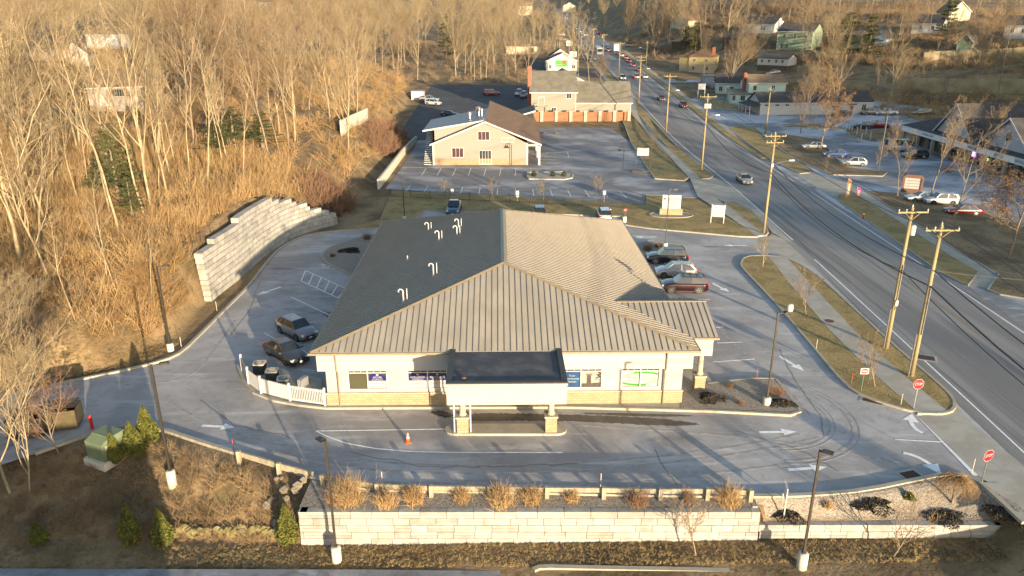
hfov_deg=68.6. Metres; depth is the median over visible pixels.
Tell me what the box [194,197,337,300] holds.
retaining wall
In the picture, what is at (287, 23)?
bare tree
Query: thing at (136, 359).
dry grass
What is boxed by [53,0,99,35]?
bare tree
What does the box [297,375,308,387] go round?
heat pump
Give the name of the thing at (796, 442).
tyre tracks
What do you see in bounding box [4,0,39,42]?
bare tree
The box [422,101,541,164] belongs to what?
restaurant building
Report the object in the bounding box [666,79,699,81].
side street
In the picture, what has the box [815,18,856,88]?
bare tree
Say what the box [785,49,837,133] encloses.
bare tree
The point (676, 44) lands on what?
house
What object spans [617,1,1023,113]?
undergrowth
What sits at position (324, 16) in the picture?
bare tree
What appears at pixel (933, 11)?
bare tree
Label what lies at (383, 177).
concrete wall
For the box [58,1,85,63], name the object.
bare tree
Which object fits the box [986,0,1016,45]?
bare tree
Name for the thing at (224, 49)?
bare tree
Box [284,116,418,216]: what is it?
undergrowth
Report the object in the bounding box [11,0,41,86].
bare tree
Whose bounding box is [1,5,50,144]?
bare tree
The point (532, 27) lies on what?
bare tree
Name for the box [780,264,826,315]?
bare tree
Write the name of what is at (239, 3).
bare tree
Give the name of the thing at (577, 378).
window
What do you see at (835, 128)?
kerb
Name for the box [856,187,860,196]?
feather flag
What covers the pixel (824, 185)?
driveway apron
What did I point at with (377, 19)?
bare tree
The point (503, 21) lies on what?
bare tree
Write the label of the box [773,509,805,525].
juniper
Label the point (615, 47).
box truck
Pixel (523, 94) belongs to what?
parked car
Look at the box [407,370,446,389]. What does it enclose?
window
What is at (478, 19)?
bare tree
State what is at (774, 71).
parked car
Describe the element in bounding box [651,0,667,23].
bare tree
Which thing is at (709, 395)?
juniper
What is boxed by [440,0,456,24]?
bare tree
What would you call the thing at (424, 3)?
woods
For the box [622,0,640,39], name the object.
bare tree
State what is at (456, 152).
window
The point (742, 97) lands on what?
window
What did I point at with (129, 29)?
bare tree
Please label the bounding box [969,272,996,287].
driveway apron
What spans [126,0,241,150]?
bare tree
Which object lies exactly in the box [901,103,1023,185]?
mall building
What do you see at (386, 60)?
undergrowth
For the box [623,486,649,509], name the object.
shrub
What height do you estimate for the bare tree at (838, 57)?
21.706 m
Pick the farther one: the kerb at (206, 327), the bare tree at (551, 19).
the bare tree at (551, 19)
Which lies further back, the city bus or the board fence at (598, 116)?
the city bus
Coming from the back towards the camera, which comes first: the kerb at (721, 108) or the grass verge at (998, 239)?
the kerb at (721, 108)
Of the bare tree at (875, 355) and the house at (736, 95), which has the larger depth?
the house at (736, 95)
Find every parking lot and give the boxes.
[0,211,1010,492]
[385,127,699,203]
[402,85,527,139]
[531,62,602,77]
[688,97,1023,324]
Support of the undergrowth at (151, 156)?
on the ground at (186, 326)
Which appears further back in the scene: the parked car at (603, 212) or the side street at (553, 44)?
the side street at (553, 44)
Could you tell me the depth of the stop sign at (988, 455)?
45.31 m
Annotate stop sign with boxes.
[913,379,923,407]
[981,450,993,481]
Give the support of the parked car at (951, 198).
on the parking lot at (953, 181)
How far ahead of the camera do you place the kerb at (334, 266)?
87.27 m
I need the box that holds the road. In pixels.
[551,8,1023,464]
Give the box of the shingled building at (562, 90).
[527,66,632,118]
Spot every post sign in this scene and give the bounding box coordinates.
[697,83,705,97]
[782,479,788,517]
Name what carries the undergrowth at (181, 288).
on the ground at (186, 326)
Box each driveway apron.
[701,177,794,244]
[756,234,817,270]
[785,167,863,197]
[918,407,1023,497]
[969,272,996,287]
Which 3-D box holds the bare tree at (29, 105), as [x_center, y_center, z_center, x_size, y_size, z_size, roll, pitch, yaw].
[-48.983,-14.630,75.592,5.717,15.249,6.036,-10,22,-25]
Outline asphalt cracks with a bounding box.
[204,205,1006,483]
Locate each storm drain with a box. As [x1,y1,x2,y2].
[859,396,884,405]
[895,468,923,478]
[917,354,937,361]
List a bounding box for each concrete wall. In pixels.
[340,108,367,135]
[377,136,416,188]
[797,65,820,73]
[897,77,1023,93]
[923,47,1023,61]
[966,73,1023,78]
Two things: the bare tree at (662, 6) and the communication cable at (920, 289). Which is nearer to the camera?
the communication cable at (920, 289)
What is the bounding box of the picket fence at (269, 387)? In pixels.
[239,354,326,405]
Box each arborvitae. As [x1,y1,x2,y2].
[28,522,50,545]
[106,433,124,464]
[117,504,143,547]
[120,421,149,456]
[135,405,159,444]
[147,509,175,547]
[274,503,299,546]
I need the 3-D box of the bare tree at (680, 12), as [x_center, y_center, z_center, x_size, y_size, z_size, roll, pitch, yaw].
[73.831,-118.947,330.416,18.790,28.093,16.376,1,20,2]
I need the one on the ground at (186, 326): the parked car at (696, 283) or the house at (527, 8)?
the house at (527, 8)
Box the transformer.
[83,424,127,471]
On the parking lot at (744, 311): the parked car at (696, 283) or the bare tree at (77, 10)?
the parked car at (696, 283)
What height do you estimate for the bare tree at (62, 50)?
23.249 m
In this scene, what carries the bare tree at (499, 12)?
on the ground at (186, 326)
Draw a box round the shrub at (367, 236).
[362,232,371,239]
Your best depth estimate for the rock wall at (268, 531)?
44.74 m
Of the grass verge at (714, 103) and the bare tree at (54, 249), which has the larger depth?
the grass verge at (714, 103)
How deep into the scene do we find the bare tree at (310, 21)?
216.88 m
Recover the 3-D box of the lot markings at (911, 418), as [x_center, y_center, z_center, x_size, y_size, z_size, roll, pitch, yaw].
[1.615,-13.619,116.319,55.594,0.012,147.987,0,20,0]
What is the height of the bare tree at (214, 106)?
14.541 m
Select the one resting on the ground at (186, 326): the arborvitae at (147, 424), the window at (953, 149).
the arborvitae at (147, 424)
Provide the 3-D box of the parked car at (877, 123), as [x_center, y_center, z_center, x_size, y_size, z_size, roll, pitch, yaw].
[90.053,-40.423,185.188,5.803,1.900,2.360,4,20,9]
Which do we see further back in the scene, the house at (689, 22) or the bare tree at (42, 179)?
the house at (689, 22)
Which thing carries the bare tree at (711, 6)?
on the ground at (186, 326)
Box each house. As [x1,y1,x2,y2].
[24,48,56,60]
[60,42,94,65]
[82,69,143,111]
[84,26,131,48]
[518,2,532,14]
[562,2,574,11]
[670,11,703,29]
[671,38,702,49]
[678,51,694,71]
[688,47,719,72]
[714,73,748,93]
[727,89,752,102]
[739,72,787,92]
[742,16,784,33]
[757,53,797,70]
[776,22,823,49]
[874,29,894,46]
[911,14,948,33]
[936,1,970,20]
[1004,15,1023,38]
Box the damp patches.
[323,312,697,425]
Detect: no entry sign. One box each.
[623,208,626,223]
[860,368,868,390]
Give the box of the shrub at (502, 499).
[477,479,521,513]
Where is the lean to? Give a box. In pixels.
[514,105,535,118]
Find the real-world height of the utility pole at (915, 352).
13.032 m
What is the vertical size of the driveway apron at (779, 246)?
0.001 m
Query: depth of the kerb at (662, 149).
149.27 m
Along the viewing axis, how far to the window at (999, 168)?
133.49 m
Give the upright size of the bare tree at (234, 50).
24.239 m
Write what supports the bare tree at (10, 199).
on the ground at (186, 326)
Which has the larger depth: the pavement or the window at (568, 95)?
the window at (568, 95)
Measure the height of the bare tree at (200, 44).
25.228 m
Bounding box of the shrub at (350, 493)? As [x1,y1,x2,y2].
[322,460,387,512]
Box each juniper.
[337,247,359,252]
[699,391,728,404]
[771,398,798,407]
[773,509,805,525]
[849,496,895,517]
[902,491,916,501]
[920,508,967,530]
[979,504,1016,523]
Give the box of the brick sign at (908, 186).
[901,174,924,192]
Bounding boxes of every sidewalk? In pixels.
[579,47,633,115]
[613,43,755,149]
[631,95,764,236]
[769,255,946,414]
[851,189,996,273]
[984,482,1023,517]
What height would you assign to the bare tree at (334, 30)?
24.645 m
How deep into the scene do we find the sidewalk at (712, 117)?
220.11 m
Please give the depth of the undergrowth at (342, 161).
149.84 m
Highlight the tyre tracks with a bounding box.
[125,320,949,483]
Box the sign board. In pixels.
[710,204,725,223]
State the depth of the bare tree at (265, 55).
146.13 m
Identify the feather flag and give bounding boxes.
[845,178,851,198]
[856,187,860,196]
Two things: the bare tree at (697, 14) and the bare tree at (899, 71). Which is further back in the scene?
the bare tree at (697, 14)
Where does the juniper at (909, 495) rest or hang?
on the gravel bed at (930, 498)
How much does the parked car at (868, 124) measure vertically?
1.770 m
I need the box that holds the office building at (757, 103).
[738,91,875,114]
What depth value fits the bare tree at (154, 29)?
148.26 m
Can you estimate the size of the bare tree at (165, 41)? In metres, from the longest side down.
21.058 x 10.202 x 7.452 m
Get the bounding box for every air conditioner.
[252,360,266,375]
[264,367,278,382]
[276,375,289,384]
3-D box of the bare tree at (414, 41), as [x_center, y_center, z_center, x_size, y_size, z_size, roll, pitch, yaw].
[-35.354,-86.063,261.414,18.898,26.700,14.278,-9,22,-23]
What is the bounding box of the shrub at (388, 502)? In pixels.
[370,478,404,510]
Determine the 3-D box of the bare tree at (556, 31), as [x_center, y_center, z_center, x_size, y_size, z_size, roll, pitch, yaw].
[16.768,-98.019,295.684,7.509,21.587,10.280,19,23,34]
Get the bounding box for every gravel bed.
[300,478,1023,519]
[323,234,374,273]
[637,241,681,254]
[650,212,691,216]
[681,379,796,411]
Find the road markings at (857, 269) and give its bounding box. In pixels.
[567,16,1023,452]
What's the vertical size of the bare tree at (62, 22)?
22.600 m
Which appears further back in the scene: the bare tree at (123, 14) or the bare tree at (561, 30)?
the bare tree at (561, 30)
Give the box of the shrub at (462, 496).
[449,486,476,504]
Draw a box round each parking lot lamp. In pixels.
[149,361,176,489]
[155,264,174,352]
[315,436,341,564]
[402,184,405,217]
[663,189,677,245]
[763,303,793,405]
[796,449,833,570]
[878,115,887,171]
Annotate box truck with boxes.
[612,44,618,50]
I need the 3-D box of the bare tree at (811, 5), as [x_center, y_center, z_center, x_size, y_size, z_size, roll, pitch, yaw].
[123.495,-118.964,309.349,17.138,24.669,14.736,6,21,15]
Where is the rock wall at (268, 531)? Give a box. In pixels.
[168,523,276,538]
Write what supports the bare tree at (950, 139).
on the ground at (186, 326)
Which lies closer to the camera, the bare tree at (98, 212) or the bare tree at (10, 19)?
the bare tree at (98, 212)
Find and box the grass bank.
[350,191,754,235]
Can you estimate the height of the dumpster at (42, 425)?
1.588 m
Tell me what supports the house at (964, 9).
on the ground at (186, 326)
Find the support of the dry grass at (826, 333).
on the grass island at (848, 356)
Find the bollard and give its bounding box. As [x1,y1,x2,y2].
[88,415,93,429]
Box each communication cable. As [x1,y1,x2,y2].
[581,29,1023,369]
[582,28,1023,344]
[771,177,1023,384]
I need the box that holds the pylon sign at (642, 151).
[632,148,650,172]
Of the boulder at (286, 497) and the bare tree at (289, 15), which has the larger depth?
the bare tree at (289, 15)
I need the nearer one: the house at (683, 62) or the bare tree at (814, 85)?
the bare tree at (814, 85)
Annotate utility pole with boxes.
[616,42,624,79]
[637,56,649,103]
[664,75,676,132]
[700,95,718,168]
[762,131,794,232]
[765,88,773,133]
[883,204,928,348]
[907,223,959,376]
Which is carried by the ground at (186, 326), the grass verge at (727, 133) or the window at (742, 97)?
the grass verge at (727, 133)
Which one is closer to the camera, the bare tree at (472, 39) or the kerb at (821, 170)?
the kerb at (821, 170)
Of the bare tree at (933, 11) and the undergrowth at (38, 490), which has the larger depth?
the bare tree at (933, 11)
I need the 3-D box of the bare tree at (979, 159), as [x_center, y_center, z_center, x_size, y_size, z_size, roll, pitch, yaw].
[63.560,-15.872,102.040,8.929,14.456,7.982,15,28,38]
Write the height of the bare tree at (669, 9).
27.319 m
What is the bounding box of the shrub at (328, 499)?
[323,487,346,505]
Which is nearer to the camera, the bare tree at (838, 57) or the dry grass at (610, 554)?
the dry grass at (610, 554)
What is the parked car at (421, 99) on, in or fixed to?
on the parking lot at (460, 99)
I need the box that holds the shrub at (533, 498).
[515,482,556,508]
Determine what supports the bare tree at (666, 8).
on the ground at (186, 326)
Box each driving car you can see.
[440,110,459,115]
[619,74,625,79]
[633,73,639,78]
[657,95,664,100]
[679,101,687,107]
[736,173,752,183]
[801,141,826,148]
[943,203,983,214]
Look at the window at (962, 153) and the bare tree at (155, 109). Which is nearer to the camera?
the bare tree at (155, 109)
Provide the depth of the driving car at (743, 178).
127.51 m
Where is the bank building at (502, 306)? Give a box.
[307,208,719,432]
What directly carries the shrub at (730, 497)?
on the gravel bed at (930, 498)
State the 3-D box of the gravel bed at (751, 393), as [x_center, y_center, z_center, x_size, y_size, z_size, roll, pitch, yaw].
[16.499,8.033,56.391,8.471,0.001,5.183,0,20,0]
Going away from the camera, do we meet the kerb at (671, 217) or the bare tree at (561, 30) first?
the kerb at (671, 217)
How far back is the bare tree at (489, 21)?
274.05 m
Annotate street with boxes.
[0,568,499,575]
[518,44,585,45]
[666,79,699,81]
[723,123,815,128]
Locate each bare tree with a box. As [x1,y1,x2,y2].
[0,0,34,104]
[0,0,53,160]
[0,0,62,174]
[0,0,75,271]
[0,1,39,156]
[0,2,27,41]
[0,2,44,111]
[0,39,62,234]
[0,65,48,209]
[0,121,58,279]
[0,138,18,221]
[0,262,97,402]
[0,267,32,331]
[0,267,72,493]
[0,314,20,389]
[0,326,69,492]
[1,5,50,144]
[2,0,76,72]
[2,296,56,370]
[3,13,50,152]
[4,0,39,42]
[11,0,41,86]
[11,0,92,147]
[11,92,71,260]
[13,363,80,453]
[23,59,43,161]
[25,0,96,144]
[27,10,119,231]
[28,1,77,49]
[30,70,65,185]
[32,0,129,165]
[32,189,74,317]
[36,0,89,70]
[39,0,76,65]
[40,68,77,200]
[51,62,71,153]
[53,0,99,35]
[53,12,96,149]
[57,0,170,205]
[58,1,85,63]
[59,62,109,214]
[67,71,91,189]
[76,0,116,50]
[78,19,145,217]
[80,0,134,46]
[81,162,112,279]
[82,198,118,297]
[89,24,184,193]
[94,0,197,102]
[103,0,132,38]
[107,1,176,93]
[114,0,144,75]
[114,26,147,172]
[119,0,161,88]
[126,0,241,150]
[128,0,160,58]
[128,28,173,172]
[132,39,173,189]
[133,212,165,293]
[135,21,171,152]
[140,31,175,159]
[141,0,230,129]
[141,1,182,87]
[161,0,259,150]
[164,0,260,104]
[167,0,246,122]
[167,3,216,61]
[167,28,205,174]
[172,19,225,189]
[180,12,216,142]
[199,54,224,161]
[200,0,269,157]
[201,62,227,161]
[221,0,327,140]
[227,0,278,56]
[228,1,267,109]
[233,0,263,54]
[236,2,299,147]
[236,56,254,173]
[242,0,297,133]
[245,0,304,99]
[247,2,269,63]
[250,15,279,112]
[252,0,305,66]
[257,1,312,115]
[259,79,279,153]
[261,0,309,69]
[270,0,296,82]
[279,0,304,54]
[288,0,336,69]
[288,11,384,150]
[289,1,343,117]
[292,0,320,52]
[298,0,359,109]
[304,0,327,57]
[304,0,351,49]
[311,18,332,95]
[319,0,349,56]
[323,0,390,111]
[328,0,343,60]
[330,0,355,34]
[333,0,366,65]
[342,5,373,99]
[345,0,394,53]
[348,14,366,61]
[349,0,385,33]
[355,4,379,66]
[366,11,395,69]
[368,0,385,53]
[376,0,398,44]
[379,21,399,72]
[381,0,426,60]
[389,7,416,77]
[389,16,407,45]
[392,3,437,79]
[393,0,415,52]
[393,0,417,40]
[414,2,436,40]
[427,1,453,50]
[431,0,491,77]
[438,178,450,193]
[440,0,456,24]
[441,4,486,71]
[443,0,461,40]
[445,10,478,67]
[458,16,488,63]
[459,1,492,59]
[469,4,483,46]
[473,0,517,72]
[474,0,508,45]
[476,22,499,72]
[478,7,500,63]
[480,14,503,60]
[483,177,498,196]
[488,0,515,42]
[489,2,516,49]
[489,13,532,73]
[493,11,503,53]
[497,0,510,42]
[504,2,522,42]
[506,0,524,54]
[506,0,525,21]
[506,9,556,69]
[523,0,536,28]
[532,4,568,56]
[536,177,548,199]
[547,13,566,51]
[551,1,569,47]
[556,16,563,47]
[560,1,596,70]
[564,2,597,75]
[571,20,595,76]
[591,55,610,78]
[592,176,608,199]
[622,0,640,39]
[626,0,643,37]
[639,0,665,55]
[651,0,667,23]
[656,0,678,26]
[657,485,715,555]
[658,0,681,48]
[660,0,697,46]
[677,4,690,45]
[685,0,709,48]
[700,26,715,66]
[706,0,718,19]
[715,11,770,72]
[718,0,729,20]
[720,0,759,33]
[721,8,765,78]
[732,0,753,21]
[752,235,771,266]
[770,0,796,26]
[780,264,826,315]
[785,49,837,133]
[789,0,823,22]
[789,0,877,88]
[792,0,822,57]
[799,60,857,148]
[800,0,824,20]
[806,38,868,126]
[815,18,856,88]
[855,328,891,386]
[864,362,875,381]
[867,28,938,130]
[875,144,888,167]
[876,0,896,21]
[880,117,920,197]
[881,0,940,67]
[884,0,923,44]
[890,492,945,556]
[925,0,944,35]
[930,19,962,50]
[931,94,987,192]
[935,28,989,101]
[943,121,1021,218]
[946,12,969,47]
[959,11,995,63]
[966,151,1023,258]
[968,23,998,77]
[979,11,1023,102]
[979,99,1019,171]
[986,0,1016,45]
[994,1,1023,64]
[1000,11,1023,46]
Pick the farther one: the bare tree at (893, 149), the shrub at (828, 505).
the bare tree at (893, 149)
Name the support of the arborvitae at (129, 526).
on the ground at (186, 326)
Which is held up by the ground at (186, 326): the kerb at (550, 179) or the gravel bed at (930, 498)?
the gravel bed at (930, 498)
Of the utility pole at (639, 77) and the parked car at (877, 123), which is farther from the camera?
the utility pole at (639, 77)
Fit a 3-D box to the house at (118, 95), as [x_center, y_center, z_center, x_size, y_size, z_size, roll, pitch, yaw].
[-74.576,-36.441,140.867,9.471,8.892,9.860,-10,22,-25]
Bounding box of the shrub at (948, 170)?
[941,166,955,171]
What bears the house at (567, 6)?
on the ground at (186, 326)
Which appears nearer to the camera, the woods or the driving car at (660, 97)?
the driving car at (660, 97)
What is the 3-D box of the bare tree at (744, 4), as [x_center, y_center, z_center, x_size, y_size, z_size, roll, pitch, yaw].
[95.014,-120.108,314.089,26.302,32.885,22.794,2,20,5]
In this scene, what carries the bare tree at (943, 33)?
on the ground at (186, 326)
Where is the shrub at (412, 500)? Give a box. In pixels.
[399,483,427,510]
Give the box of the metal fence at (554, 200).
[390,188,645,208]
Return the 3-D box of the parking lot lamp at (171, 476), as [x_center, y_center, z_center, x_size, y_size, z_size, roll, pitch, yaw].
[-21.159,8.609,46.224,1.275,8.819,0.560,-6,21,-16]
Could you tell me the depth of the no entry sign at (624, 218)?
101.14 m
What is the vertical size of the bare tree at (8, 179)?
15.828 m
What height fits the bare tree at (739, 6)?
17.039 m
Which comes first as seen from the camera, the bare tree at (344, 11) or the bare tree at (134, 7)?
the bare tree at (134, 7)
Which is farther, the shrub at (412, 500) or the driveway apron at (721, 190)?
the driveway apron at (721, 190)
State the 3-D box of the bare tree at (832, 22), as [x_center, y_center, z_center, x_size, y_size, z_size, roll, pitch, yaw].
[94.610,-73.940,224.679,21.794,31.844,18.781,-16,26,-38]
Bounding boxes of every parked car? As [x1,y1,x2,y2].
[262,336,309,365]
[275,312,317,341]
[419,95,438,101]
[424,98,441,105]
[445,199,461,214]
[483,89,499,94]
[514,89,521,95]
[519,91,527,97]
[532,205,546,212]
[596,207,611,218]
[645,246,689,263]
[654,261,697,278]
[660,272,709,293]
[765,69,780,73]
[822,149,847,157]
[832,110,850,116]
[841,157,867,166]
[851,121,873,128]
[861,108,880,114]
[872,120,889,127]
[875,108,898,115]
[884,138,916,151]
[901,149,929,158]
[904,191,932,201]
[911,108,932,114]
[922,192,959,204]
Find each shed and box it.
[411,90,424,99]
[700,74,714,87]
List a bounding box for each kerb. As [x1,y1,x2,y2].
[34,424,1023,524]
[50,227,377,385]
[236,364,801,416]
[321,234,372,275]
[416,210,757,237]
[527,171,573,179]
[532,564,729,571]
[622,114,688,180]
[633,101,713,178]
[638,240,683,255]
[649,212,692,217]
[695,98,744,110]
[724,202,768,235]
[728,125,815,173]
[740,255,955,414]
[760,133,887,176]
[781,123,901,141]
[835,193,979,285]
[864,190,1023,298]
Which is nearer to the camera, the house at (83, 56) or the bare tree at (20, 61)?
the bare tree at (20, 61)
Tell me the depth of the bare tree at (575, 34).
265.13 m
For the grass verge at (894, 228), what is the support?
on the parking lot at (953, 181)
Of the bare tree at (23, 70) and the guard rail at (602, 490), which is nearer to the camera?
the guard rail at (602, 490)
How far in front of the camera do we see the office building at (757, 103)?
202.56 m
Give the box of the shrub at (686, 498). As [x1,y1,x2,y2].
[678,488,697,505]
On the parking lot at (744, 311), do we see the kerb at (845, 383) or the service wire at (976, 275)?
the kerb at (845, 383)
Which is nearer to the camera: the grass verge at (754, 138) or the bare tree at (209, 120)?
the bare tree at (209, 120)
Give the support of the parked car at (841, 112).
on the parking lot at (953, 181)
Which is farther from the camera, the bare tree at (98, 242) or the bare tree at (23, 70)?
the bare tree at (23, 70)
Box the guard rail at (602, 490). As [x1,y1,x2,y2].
[235,450,753,502]
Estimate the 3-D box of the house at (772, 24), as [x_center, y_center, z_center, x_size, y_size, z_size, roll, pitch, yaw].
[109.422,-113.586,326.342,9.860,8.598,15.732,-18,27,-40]
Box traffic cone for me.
[405,432,411,443]
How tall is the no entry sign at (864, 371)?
2.136 m
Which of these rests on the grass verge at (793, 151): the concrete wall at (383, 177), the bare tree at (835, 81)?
the bare tree at (835, 81)
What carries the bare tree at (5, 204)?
on the ground at (186, 326)
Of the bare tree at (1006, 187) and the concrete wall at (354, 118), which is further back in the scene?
the concrete wall at (354, 118)
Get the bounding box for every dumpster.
[3,404,48,439]
[38,397,83,430]
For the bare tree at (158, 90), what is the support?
on the ground at (186, 326)
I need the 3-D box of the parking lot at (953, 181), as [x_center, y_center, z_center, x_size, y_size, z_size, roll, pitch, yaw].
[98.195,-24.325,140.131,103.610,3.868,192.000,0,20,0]
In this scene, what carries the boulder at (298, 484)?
on the ground at (186, 326)
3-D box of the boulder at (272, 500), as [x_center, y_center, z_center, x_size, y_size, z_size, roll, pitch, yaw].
[-14.604,12.951,45.766,0.491,0.565,0.539,15,25,36]
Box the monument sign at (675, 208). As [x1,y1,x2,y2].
[659,194,682,214]
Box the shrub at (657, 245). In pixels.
[654,242,662,247]
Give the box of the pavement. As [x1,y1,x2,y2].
[240,356,797,412]
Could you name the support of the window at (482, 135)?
in the restaurant building at (485, 136)
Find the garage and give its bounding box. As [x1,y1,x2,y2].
[956,34,976,49]
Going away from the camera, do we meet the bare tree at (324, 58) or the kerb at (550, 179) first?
the kerb at (550, 179)
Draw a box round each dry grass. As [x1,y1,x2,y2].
[0,186,326,380]
[0,518,1023,568]
[383,191,742,234]
[743,258,948,408]
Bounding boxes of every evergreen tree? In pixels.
[79,123,149,203]
[84,156,113,197]
[111,176,144,220]
[189,121,239,154]
[204,107,266,148]
[249,111,283,147]
[437,14,453,59]
[472,60,477,72]
[680,24,692,51]
[687,21,704,51]
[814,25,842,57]
[828,12,871,63]
[857,14,885,58]
[932,0,961,44]
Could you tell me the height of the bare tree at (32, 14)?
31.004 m
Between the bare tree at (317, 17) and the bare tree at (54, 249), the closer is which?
the bare tree at (54, 249)
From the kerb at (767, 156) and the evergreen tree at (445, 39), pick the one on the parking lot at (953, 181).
the kerb at (767, 156)
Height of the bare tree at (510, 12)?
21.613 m
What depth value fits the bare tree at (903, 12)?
264.68 m
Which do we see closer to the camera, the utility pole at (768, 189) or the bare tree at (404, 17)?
the utility pole at (768, 189)
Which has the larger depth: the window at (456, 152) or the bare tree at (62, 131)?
the window at (456, 152)
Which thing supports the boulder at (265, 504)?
on the ground at (186, 326)
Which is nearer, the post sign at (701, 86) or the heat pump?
the heat pump
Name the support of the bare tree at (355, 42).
on the ground at (186, 326)
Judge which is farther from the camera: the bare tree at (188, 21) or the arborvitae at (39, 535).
the bare tree at (188, 21)
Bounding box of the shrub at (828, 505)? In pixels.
[821,498,836,509]
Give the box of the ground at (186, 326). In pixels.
[0,0,1023,575]
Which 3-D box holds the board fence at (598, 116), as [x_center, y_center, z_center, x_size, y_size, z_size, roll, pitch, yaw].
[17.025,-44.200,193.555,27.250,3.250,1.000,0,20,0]
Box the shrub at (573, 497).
[560,486,581,503]
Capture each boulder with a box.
[262,500,269,508]
[268,496,276,503]
[272,518,278,527]
[279,485,287,493]
[283,495,289,500]
[291,485,300,494]
[293,481,302,488]
[300,477,306,483]
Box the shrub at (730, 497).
[711,478,752,512]
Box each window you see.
[112,89,123,96]
[347,371,387,389]
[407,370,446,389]
[452,148,463,157]
[478,131,489,140]
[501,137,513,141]
[566,93,571,98]
[566,369,602,387]
[621,369,659,387]
[740,95,745,100]
[913,134,924,146]
[928,139,939,151]
[943,143,955,156]
[960,148,972,162]
[977,153,992,168]
[996,159,1012,173]
[1017,166,1023,177]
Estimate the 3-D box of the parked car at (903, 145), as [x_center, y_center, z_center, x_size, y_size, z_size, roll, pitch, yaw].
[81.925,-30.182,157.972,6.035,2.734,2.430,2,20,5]
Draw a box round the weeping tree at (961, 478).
[931,469,980,503]
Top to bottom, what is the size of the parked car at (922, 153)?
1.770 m
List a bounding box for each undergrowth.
[0,39,411,192]
[0,111,327,339]
[0,439,299,548]
[97,237,206,332]
[183,191,297,251]
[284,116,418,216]
[296,36,581,83]
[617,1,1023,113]
[744,20,1023,120]
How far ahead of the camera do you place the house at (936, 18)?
278.45 m
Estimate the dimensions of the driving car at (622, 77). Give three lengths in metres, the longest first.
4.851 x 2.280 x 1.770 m
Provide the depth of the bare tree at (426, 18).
373.09 m
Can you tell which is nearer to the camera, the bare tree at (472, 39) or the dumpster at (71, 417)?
the dumpster at (71, 417)
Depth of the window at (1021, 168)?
129.79 m
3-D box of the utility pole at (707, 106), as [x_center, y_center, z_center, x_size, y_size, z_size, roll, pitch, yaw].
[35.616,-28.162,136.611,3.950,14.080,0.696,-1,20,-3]
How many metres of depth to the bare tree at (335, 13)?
259.36 m
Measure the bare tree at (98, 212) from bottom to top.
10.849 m
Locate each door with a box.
[479,150,491,163]
[538,97,544,105]
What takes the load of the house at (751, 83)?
on the ground at (186, 326)
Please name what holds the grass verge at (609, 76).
on the ground at (186, 326)
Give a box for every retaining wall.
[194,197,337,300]
[298,498,1001,544]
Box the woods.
[0,0,1021,45]
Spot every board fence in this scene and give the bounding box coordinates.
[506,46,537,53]
[533,110,630,121]
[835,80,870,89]
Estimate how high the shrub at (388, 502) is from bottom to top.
1.383 m
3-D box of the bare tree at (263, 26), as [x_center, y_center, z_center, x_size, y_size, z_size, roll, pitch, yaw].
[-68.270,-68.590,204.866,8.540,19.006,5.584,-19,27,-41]
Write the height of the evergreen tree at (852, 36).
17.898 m
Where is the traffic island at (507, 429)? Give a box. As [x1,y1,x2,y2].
[445,423,566,435]
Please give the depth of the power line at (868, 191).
63.50 m
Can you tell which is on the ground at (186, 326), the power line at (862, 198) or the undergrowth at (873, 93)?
the undergrowth at (873, 93)
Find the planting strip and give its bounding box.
[527,172,571,178]
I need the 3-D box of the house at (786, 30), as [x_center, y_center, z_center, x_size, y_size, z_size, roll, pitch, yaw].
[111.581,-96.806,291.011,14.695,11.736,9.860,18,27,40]
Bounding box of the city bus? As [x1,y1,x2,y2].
[595,46,602,54]
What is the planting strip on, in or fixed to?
on the parking lot at (594, 153)
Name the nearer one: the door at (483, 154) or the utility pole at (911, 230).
the utility pole at (911, 230)
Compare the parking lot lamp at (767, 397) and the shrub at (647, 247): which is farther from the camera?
the shrub at (647, 247)
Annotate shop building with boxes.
[544,52,577,71]
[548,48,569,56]
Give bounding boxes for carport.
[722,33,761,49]
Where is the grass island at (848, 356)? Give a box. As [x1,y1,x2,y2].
[742,255,952,409]
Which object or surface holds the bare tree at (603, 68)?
on the ground at (186, 326)
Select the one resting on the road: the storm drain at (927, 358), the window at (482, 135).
the storm drain at (927, 358)
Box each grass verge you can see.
[583,47,615,80]
[619,48,768,158]
[624,115,687,179]
[636,104,712,178]
[697,98,743,109]
[726,202,766,233]
[729,126,813,172]
[762,134,885,175]
[785,124,912,140]
[837,193,977,283]
[867,190,1023,296]
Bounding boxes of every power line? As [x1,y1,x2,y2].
[586,25,1023,275]
[588,25,1023,268]
[589,28,1023,292]
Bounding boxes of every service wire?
[778,163,1023,171]
[907,250,1022,275]
[936,271,1022,289]
[938,271,1019,279]
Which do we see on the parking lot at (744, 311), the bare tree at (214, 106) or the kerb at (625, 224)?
the kerb at (625, 224)
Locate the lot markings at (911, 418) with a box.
[201,152,976,474]
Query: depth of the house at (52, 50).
207.76 m
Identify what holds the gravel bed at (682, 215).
on the grass bank
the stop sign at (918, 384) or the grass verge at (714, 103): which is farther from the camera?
the grass verge at (714, 103)
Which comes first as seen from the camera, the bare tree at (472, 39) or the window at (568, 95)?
the window at (568, 95)
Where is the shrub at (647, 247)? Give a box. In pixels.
[642,243,653,250]
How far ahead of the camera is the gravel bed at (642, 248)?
93.05 m
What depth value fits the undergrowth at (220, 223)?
78.77 m
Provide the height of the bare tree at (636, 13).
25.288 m
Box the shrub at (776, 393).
[766,380,788,395]

